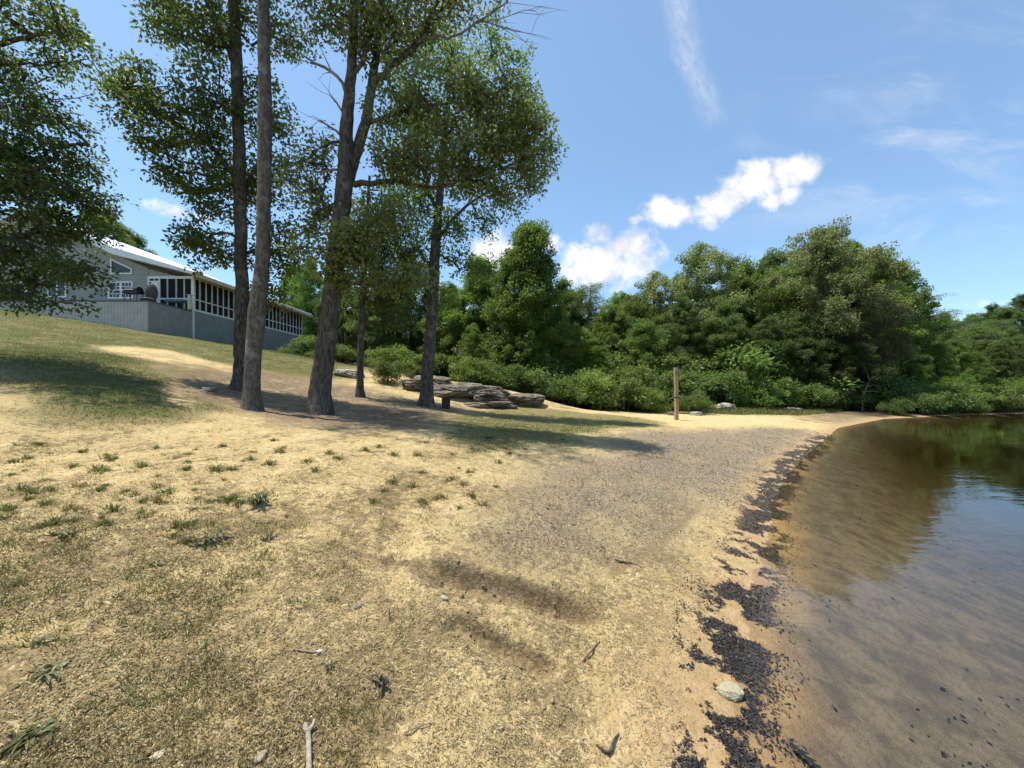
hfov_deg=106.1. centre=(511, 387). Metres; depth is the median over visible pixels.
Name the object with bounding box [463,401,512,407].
boulder
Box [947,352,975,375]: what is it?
broadleaf tree
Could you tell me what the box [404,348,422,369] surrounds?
shrub
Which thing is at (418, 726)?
stick
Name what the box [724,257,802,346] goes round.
broadleaf tree
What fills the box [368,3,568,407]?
shade tree
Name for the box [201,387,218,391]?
rock slab
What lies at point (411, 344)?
broadleaf tree
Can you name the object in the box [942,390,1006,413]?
shrub
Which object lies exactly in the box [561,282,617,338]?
pine tree
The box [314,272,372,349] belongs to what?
broadleaf tree
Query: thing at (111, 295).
window
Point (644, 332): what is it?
broadleaf tree
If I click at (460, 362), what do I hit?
shrub
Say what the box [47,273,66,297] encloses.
window
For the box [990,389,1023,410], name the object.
shrub
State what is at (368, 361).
shrub
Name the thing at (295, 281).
broadleaf tree
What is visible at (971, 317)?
broadleaf tree
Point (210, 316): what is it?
house
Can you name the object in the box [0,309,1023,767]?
ground
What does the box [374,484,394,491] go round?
grass tuft
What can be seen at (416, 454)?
grass tuft
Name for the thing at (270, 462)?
grass tuft
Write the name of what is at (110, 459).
grass tuft
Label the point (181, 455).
grass tuft
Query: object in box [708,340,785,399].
shrub
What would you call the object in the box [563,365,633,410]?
shrub
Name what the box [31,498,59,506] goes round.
grass tuft
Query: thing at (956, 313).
pine tree
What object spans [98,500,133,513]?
grass tuft
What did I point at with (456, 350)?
shrub
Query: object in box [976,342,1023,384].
broadleaf tree
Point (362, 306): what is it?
shade tree
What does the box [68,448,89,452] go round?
grass tuft
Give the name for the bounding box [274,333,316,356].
shrub
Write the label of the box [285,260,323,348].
broadleaf tree
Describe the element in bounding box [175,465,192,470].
grass tuft
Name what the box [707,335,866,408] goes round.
shrub
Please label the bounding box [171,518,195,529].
grass tuft
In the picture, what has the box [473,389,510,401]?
boulder
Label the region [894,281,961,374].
broadleaf tree
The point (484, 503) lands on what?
grass tuft
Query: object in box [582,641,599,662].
stick
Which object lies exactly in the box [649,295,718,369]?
broadleaf tree
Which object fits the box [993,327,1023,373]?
broadleaf tree
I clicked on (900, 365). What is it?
broadleaf tree
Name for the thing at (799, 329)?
broadleaf tree
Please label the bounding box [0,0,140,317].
oak tree
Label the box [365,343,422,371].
shrub
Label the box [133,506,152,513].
grass tuft
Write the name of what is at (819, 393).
shrub
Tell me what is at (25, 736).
weed
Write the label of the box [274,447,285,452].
grass tuft
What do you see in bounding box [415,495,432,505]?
grass tuft
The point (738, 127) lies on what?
sky
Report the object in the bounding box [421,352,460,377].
shrub
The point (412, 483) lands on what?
grass tuft
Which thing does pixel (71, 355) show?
lawn grass
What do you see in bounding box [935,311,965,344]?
broadleaf tree
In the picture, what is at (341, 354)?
shrub
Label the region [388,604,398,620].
weed
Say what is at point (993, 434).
water
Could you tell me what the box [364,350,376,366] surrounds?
shrub
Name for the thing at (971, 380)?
shrub
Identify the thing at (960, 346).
broadleaf tree
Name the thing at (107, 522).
grass tuft
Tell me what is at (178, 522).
grass tuft
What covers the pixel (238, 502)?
grass tuft
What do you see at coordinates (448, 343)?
broadleaf tree
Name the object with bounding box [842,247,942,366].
broadleaf tree
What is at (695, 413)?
boulder
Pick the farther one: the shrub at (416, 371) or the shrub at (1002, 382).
the shrub at (1002, 382)
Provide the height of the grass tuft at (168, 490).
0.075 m
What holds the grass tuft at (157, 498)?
on the ground at (878, 667)
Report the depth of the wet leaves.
2.71 m
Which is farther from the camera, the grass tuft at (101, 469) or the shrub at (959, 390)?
the shrub at (959, 390)
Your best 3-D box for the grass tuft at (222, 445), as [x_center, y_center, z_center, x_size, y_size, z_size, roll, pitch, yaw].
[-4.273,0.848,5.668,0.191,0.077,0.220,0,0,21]
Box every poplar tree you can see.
[440,253,500,357]
[481,217,570,392]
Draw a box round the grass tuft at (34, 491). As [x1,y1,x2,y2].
[15,485,45,495]
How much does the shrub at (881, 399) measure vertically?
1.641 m
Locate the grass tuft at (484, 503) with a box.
[473,498,490,505]
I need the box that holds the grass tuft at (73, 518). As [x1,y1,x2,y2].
[65,515,87,524]
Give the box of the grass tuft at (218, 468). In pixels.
[204,462,222,471]
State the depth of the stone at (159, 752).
1.64 m
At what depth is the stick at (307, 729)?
1.76 m
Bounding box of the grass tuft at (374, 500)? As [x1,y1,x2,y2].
[369,497,379,503]
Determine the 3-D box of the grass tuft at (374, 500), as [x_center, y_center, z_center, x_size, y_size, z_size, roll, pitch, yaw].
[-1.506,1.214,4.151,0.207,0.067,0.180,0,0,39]
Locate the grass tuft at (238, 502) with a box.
[226,495,253,504]
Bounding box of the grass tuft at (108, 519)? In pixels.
[90,517,114,525]
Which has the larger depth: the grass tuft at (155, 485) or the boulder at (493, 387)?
the boulder at (493, 387)
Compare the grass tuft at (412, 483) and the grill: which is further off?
the grill
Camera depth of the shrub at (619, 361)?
29.63 m
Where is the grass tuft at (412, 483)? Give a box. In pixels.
[403,480,418,487]
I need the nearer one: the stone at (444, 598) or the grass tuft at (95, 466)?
the stone at (444, 598)
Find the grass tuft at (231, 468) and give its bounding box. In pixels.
[220,464,241,470]
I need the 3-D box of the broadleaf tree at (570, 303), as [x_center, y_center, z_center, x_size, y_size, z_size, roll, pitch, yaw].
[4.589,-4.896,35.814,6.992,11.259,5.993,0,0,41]
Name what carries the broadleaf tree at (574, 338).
on the ground at (878, 667)
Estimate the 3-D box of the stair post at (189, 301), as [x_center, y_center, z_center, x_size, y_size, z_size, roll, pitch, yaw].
[-21.757,-5.748,26.000,0.260,1.000,0.260,0,0,0]
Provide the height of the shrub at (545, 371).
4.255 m
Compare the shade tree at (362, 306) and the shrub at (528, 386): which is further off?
the shrub at (528, 386)
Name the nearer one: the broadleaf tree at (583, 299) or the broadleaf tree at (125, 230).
the broadleaf tree at (583, 299)
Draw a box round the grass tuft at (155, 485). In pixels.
[144,480,166,489]
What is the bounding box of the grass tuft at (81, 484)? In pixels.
[56,479,96,488]
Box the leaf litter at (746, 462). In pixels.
[477,427,822,560]
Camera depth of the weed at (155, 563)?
2.75 m
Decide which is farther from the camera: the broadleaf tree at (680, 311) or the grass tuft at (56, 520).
the broadleaf tree at (680, 311)
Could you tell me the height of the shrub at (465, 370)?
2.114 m
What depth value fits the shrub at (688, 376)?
25.21 m
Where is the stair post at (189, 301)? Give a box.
[186,294,193,309]
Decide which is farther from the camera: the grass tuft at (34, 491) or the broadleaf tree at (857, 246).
the broadleaf tree at (857, 246)
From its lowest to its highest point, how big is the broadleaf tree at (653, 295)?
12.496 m
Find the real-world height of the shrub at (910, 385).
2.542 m
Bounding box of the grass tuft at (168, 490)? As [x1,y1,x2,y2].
[155,486,175,494]
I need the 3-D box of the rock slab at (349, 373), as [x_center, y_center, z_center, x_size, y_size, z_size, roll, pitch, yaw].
[-8.683,-0.698,20.500,1.463,0.532,1.476,5,-2,0]
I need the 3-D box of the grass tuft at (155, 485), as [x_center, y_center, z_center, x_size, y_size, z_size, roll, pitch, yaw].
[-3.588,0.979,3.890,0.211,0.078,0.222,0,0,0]
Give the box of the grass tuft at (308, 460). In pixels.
[299,458,314,462]
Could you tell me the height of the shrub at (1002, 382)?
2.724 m
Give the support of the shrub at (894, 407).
on the ground at (878, 667)
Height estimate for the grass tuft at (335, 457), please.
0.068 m
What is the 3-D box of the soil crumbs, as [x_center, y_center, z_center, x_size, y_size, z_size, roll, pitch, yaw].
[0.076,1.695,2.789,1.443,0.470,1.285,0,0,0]
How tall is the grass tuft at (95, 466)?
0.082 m
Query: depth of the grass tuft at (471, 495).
4.76 m
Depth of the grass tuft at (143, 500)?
3.48 m
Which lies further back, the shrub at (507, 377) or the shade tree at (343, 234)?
the shrub at (507, 377)
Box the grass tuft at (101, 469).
[91,464,111,472]
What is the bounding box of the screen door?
[151,282,157,301]
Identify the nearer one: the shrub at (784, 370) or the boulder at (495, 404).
the boulder at (495, 404)
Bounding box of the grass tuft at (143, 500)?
[134,496,148,502]
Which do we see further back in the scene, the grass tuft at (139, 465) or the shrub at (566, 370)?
the shrub at (566, 370)
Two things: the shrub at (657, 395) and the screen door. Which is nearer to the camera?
the shrub at (657, 395)
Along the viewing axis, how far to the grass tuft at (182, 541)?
3.02 m
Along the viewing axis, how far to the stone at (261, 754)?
1.67 m
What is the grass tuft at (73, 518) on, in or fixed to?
on the ground at (878, 667)
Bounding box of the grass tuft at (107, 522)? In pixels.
[93,518,113,526]
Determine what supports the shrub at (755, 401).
on the ground at (878, 667)
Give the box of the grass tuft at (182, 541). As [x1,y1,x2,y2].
[168,533,197,544]
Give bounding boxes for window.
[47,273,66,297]
[108,281,133,298]
[110,258,132,273]
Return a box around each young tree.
[458,322,489,382]
[571,334,615,405]
[731,343,766,405]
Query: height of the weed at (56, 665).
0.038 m
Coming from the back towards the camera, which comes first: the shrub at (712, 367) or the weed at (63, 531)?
the shrub at (712, 367)
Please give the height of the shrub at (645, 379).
3.575 m
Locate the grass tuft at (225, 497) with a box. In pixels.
[212,493,238,502]
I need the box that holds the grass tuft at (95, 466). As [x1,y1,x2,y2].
[85,463,106,470]
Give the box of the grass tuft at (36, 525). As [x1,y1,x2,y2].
[21,521,50,528]
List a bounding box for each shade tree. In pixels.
[84,0,322,391]
[239,0,306,410]
[271,0,564,415]
[341,172,432,397]
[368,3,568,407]
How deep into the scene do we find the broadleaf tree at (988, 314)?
69.81 m
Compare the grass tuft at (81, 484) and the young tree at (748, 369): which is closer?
the grass tuft at (81, 484)
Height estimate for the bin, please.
0.492 m
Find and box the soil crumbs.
[432,559,616,715]
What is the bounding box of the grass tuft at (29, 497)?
[22,493,45,500]
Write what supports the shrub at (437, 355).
on the ground at (878, 667)
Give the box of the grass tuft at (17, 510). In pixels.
[6,509,19,514]
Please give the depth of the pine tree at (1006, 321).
51.48 m
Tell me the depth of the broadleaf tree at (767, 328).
28.99 m
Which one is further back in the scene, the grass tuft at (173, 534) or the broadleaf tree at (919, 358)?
the broadleaf tree at (919, 358)
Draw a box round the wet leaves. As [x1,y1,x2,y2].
[671,431,834,767]
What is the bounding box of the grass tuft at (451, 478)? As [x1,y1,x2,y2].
[446,474,459,480]
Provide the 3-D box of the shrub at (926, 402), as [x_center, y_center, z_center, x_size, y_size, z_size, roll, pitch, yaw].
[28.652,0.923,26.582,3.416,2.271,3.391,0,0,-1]
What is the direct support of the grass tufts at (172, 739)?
on the ground at (878, 667)
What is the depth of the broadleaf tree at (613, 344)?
31.60 m
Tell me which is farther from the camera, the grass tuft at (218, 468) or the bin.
the bin
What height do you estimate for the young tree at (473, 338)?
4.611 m
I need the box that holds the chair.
[140,283,157,301]
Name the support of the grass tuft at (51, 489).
on the ground at (878, 667)
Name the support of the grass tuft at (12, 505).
on the ground at (878, 667)
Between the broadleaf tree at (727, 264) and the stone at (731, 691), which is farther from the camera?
the broadleaf tree at (727, 264)
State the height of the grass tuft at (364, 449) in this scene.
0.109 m
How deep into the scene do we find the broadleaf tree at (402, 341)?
40.65 m
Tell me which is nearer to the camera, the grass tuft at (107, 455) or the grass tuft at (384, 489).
the grass tuft at (384, 489)
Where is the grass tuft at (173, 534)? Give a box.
[165,531,181,537]
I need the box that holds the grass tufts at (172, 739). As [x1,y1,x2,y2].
[0,431,603,767]
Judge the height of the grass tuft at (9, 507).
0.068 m
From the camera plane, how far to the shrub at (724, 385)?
26.38 m
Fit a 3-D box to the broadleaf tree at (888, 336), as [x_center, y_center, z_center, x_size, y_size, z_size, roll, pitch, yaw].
[26.813,-3.429,29.938,6.980,10.822,6.089,0,0,15]
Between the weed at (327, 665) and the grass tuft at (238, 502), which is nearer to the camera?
the weed at (327, 665)
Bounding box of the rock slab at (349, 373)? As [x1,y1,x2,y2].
[333,369,364,378]
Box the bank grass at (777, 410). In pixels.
[699,405,846,415]
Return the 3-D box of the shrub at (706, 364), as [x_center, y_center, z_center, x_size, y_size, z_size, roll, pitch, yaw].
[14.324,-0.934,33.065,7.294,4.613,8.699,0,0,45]
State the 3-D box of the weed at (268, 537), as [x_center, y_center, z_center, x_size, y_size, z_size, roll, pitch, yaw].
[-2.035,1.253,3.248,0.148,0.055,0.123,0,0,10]
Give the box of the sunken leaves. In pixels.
[760,454,1023,767]
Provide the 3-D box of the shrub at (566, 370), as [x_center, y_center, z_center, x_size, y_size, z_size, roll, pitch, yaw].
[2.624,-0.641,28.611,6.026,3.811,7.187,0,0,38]
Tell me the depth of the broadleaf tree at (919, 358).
30.28 m
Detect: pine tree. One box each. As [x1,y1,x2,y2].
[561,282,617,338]
[898,289,1017,373]
[948,320,983,349]
[977,318,1023,350]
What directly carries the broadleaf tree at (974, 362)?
on the ground at (878, 667)
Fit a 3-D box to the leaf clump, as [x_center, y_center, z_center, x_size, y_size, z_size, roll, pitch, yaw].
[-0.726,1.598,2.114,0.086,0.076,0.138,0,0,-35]
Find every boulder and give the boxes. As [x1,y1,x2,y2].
[401,378,420,390]
[413,375,451,384]
[434,382,485,397]
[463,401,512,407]
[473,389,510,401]
[484,385,503,390]
[507,393,544,405]
[507,405,516,408]
[689,411,701,415]
[715,403,736,409]
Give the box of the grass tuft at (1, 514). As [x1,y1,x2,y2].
[0,509,14,519]
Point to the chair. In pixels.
(151, 292)
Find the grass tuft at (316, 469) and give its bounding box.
[311,466,320,471]
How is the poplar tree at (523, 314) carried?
on the ground at (878, 667)
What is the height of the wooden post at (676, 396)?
2.773 m
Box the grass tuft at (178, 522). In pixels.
[168,517,186,526]
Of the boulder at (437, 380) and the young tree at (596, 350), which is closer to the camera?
the boulder at (437, 380)
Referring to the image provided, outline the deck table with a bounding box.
[164,299,186,307]
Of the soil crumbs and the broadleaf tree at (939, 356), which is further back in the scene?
the broadleaf tree at (939, 356)
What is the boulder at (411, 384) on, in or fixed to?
on the ground at (878, 667)
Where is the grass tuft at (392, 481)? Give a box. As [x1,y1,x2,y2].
[386,476,398,484]
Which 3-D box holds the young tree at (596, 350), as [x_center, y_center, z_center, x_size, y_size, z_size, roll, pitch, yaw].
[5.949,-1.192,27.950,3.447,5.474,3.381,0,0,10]
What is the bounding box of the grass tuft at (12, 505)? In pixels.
[0,501,26,509]
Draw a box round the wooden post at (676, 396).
[672,368,681,419]
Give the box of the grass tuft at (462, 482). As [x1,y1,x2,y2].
[453,479,469,485]
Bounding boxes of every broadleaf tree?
[75,206,145,250]
[128,230,159,255]
[273,263,308,320]
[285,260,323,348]
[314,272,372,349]
[343,267,409,359]
[368,256,444,350]
[386,310,416,353]
[409,314,442,351]
[417,280,471,355]
[550,275,597,349]
[552,323,607,374]
[564,285,601,345]
[577,302,636,359]
[601,291,628,344]
[603,292,673,346]
[617,318,678,372]
[634,270,678,351]
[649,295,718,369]
[654,270,715,350]
[664,241,764,350]
[695,300,772,401]
[705,252,777,323]
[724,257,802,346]
[732,315,819,389]
[744,247,804,319]
[748,266,840,342]
[755,215,916,406]
[770,313,855,406]
[772,246,850,336]
[802,323,899,407]
[810,275,916,405]
[834,238,901,293]
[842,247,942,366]
[872,325,930,381]
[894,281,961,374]
[897,350,939,388]
[914,342,973,381]
[932,331,973,379]
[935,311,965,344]
[941,350,1007,385]
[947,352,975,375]
[954,313,993,351]
[957,323,1017,369]
[974,302,1000,324]
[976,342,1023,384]
[989,305,1023,351]
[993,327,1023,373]
[1000,293,1023,349]
[1008,345,1023,374]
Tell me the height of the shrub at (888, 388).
3.580 m
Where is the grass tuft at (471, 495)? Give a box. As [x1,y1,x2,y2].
[462,490,477,499]
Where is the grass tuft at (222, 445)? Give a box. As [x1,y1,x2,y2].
[217,442,227,447]
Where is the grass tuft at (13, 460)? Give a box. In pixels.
[0,457,28,463]
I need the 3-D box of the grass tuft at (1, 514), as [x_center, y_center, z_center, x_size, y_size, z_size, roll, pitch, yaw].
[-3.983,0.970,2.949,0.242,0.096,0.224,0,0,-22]
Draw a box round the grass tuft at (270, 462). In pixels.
[258,458,276,464]
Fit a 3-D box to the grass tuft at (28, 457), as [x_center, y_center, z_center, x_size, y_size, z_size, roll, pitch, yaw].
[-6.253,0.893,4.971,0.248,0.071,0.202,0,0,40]
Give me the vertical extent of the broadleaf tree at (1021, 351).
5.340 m
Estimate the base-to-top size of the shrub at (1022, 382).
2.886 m
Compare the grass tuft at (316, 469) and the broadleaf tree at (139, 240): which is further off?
the broadleaf tree at (139, 240)
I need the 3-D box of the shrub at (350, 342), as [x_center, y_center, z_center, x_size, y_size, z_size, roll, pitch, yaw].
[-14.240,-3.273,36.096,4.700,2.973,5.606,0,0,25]
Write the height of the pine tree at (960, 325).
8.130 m
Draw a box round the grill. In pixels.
[122,287,144,299]
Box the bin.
[441,397,450,408]
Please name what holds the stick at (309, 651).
on the ground at (878, 667)
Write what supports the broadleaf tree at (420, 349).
on the ground at (878, 667)
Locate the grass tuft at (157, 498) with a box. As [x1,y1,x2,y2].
[130,491,169,502]
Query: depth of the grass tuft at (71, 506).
3.24 m
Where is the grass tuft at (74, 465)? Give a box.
[64,462,85,468]
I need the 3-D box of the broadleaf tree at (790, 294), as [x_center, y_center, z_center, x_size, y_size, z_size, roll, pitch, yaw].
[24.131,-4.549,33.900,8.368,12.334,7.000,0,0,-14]
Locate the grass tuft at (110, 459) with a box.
[101,456,118,461]
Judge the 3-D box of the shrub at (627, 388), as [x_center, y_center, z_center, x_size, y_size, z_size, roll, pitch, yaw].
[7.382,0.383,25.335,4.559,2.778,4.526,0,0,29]
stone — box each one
[149,748,165,759]
[253,749,267,763]
[354,603,361,607]
[440,595,447,600]
[715,681,743,701]
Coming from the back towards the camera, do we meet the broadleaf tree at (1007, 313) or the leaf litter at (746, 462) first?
the broadleaf tree at (1007, 313)
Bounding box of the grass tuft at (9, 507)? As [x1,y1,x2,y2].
[0,501,21,510]
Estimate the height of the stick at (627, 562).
0.032 m
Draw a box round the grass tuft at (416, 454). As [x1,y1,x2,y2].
[410,451,425,455]
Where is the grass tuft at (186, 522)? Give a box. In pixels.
[169,519,198,526]
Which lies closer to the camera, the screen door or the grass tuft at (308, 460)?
the grass tuft at (308, 460)
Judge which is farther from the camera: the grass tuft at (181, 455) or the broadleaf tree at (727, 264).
the broadleaf tree at (727, 264)
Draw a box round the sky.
[0,0,1023,331]
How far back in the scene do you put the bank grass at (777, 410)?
24.25 m
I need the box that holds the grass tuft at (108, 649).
[95,643,120,657]
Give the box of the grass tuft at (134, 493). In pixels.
[124,490,142,496]
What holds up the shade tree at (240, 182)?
on the ground at (878, 667)
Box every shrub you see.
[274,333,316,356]
[305,351,313,357]
[335,343,356,363]
[337,340,376,365]
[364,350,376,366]
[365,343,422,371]
[366,352,394,366]
[368,358,406,382]
[403,363,420,378]
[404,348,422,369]
[418,350,474,382]
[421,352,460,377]
[448,354,502,385]
[448,356,499,382]
[450,341,518,391]
[470,362,530,390]
[506,351,575,393]
[510,366,576,399]
[520,358,578,402]
[532,373,591,404]
[555,349,611,377]
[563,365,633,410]
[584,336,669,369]
[588,372,660,410]
[601,350,635,374]
[602,361,701,407]
[605,352,709,387]
[638,385,673,413]
[650,350,719,398]
[653,368,719,407]
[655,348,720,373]
[672,386,717,412]
[688,356,775,402]
[697,367,783,405]
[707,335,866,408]
[707,359,797,402]
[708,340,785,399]
[728,384,790,408]
[769,375,846,408]
[797,379,851,408]
[821,370,920,410]
[834,388,877,410]
[873,392,899,406]
[875,397,916,415]
[891,384,962,413]
[899,378,949,408]
[902,378,985,414]
[916,371,979,389]
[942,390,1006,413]
[965,380,1023,411]
[986,375,1023,388]
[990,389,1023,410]
[999,379,1023,410]
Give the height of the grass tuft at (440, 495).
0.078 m
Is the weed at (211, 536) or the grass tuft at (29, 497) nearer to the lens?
the weed at (211, 536)
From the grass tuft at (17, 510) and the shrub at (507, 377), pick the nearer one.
the grass tuft at (17, 510)
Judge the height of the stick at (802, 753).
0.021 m
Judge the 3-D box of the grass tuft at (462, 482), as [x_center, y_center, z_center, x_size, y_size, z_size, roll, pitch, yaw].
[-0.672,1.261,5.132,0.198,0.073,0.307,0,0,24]
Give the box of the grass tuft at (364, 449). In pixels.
[360,445,372,451]
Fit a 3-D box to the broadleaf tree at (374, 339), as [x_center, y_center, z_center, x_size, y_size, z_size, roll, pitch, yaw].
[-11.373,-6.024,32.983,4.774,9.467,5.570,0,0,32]
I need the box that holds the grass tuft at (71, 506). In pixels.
[58,500,82,512]
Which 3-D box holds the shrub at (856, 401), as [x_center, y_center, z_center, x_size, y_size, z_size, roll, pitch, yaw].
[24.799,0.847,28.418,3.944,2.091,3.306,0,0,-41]
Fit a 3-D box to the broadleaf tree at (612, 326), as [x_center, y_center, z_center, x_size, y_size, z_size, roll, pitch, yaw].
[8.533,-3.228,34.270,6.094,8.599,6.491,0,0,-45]
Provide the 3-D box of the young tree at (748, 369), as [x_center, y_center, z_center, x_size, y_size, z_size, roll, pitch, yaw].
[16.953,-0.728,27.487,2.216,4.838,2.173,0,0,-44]
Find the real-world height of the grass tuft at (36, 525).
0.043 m
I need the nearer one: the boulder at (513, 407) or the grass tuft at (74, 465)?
the grass tuft at (74, 465)
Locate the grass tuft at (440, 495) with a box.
[433,491,448,498]
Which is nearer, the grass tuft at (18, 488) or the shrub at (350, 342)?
the grass tuft at (18, 488)
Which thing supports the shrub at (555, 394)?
on the ground at (878, 667)
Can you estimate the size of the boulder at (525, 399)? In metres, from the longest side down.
2.311 x 1.782 x 0.648 m
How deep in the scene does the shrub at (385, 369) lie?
19.97 m
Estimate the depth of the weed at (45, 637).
2.06 m
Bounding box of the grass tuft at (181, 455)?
[166,454,188,458]
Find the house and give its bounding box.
[0,207,312,352]
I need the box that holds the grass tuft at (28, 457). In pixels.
[19,453,34,459]
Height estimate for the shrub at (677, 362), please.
4.486 m
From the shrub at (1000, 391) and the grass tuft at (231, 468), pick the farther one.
the shrub at (1000, 391)
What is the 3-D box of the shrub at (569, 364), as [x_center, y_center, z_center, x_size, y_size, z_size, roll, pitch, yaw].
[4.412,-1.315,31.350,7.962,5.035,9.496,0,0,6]
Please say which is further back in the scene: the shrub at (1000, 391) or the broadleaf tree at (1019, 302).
the broadleaf tree at (1019, 302)
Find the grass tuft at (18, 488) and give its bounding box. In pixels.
[2,482,39,491]
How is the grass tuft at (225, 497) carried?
on the ground at (878, 667)
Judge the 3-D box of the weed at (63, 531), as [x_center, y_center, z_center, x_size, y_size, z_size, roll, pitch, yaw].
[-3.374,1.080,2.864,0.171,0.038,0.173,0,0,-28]
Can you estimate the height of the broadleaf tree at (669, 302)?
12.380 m
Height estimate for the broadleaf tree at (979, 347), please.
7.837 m
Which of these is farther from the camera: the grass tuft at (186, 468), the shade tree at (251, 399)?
the shade tree at (251, 399)
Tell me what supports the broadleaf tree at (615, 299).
on the ground at (878, 667)
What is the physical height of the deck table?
0.600 m
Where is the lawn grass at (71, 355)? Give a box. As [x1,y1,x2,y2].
[0,308,706,454]
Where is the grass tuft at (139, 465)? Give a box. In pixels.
[129,461,152,468]
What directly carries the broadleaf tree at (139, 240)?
on the ground at (878, 667)
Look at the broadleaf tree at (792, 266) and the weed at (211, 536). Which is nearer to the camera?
the weed at (211, 536)
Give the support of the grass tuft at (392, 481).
on the ground at (878, 667)
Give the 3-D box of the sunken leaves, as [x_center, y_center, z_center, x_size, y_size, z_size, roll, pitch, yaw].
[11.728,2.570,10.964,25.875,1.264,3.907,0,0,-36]
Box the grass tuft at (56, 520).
[36,513,68,525]
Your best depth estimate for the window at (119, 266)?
26.99 m
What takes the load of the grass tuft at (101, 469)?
on the ground at (878, 667)
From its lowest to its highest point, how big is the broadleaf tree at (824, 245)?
15.656 m
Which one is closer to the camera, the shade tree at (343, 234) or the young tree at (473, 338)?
the shade tree at (343, 234)
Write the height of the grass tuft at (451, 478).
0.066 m
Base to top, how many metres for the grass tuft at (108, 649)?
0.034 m
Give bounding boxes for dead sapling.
[861,367,879,410]
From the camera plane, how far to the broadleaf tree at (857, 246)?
36.27 m
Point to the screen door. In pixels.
(155, 283)
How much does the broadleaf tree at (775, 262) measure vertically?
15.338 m
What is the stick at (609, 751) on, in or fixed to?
on the ground at (878, 667)
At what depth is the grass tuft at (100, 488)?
3.69 m
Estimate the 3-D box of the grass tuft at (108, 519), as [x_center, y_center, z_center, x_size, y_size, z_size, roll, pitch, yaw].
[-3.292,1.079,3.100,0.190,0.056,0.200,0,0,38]
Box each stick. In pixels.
[293,648,335,651]
[303,718,315,767]
[404,721,433,732]
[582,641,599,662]
[596,733,619,754]
[614,559,642,567]
[783,739,820,767]
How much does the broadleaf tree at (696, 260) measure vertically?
14.869 m
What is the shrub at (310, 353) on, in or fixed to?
on the ground at (878, 667)
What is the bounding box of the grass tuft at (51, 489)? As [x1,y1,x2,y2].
[40,487,62,491]
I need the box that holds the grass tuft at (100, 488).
[87,483,110,491]
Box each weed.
[0,715,62,758]
[4,658,72,689]
[17,633,60,647]
[47,527,79,535]
[142,558,165,566]
[183,527,230,545]
[247,489,274,503]
[261,531,283,540]
[323,662,335,669]
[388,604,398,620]
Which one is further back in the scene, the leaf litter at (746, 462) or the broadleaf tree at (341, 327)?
the broadleaf tree at (341, 327)
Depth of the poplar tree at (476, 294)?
31.95 m
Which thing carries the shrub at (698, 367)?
on the ground at (878, 667)
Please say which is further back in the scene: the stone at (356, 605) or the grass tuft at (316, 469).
the grass tuft at (316, 469)
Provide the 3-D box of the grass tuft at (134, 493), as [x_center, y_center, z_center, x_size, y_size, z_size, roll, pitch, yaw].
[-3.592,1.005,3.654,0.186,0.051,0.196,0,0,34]
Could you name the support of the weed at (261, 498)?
on the ground at (878, 667)
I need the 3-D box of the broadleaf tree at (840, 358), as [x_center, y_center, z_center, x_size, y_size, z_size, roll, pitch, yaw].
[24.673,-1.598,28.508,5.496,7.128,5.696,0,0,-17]
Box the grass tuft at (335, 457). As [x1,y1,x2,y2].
[333,454,345,459]
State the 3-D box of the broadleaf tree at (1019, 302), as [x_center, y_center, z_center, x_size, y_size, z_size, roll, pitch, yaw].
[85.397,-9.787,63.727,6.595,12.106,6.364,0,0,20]
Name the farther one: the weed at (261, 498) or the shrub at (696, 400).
the shrub at (696, 400)
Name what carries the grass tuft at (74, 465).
on the ground at (878, 667)
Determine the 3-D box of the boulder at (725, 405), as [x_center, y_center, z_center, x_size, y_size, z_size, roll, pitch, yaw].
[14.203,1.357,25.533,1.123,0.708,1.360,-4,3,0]
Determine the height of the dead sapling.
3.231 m
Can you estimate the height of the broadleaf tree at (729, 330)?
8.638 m
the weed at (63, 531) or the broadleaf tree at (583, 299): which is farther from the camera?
the broadleaf tree at (583, 299)
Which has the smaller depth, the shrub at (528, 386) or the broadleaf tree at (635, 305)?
the shrub at (528, 386)
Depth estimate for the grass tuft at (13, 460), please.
4.78 m
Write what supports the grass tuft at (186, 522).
on the ground at (878, 667)
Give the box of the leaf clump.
[372,674,388,691]
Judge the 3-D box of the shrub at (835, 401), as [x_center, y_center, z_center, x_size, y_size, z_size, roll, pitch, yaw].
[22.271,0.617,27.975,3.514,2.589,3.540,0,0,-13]
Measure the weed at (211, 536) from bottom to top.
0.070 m
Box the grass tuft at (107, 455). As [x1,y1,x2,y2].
[96,451,119,459]

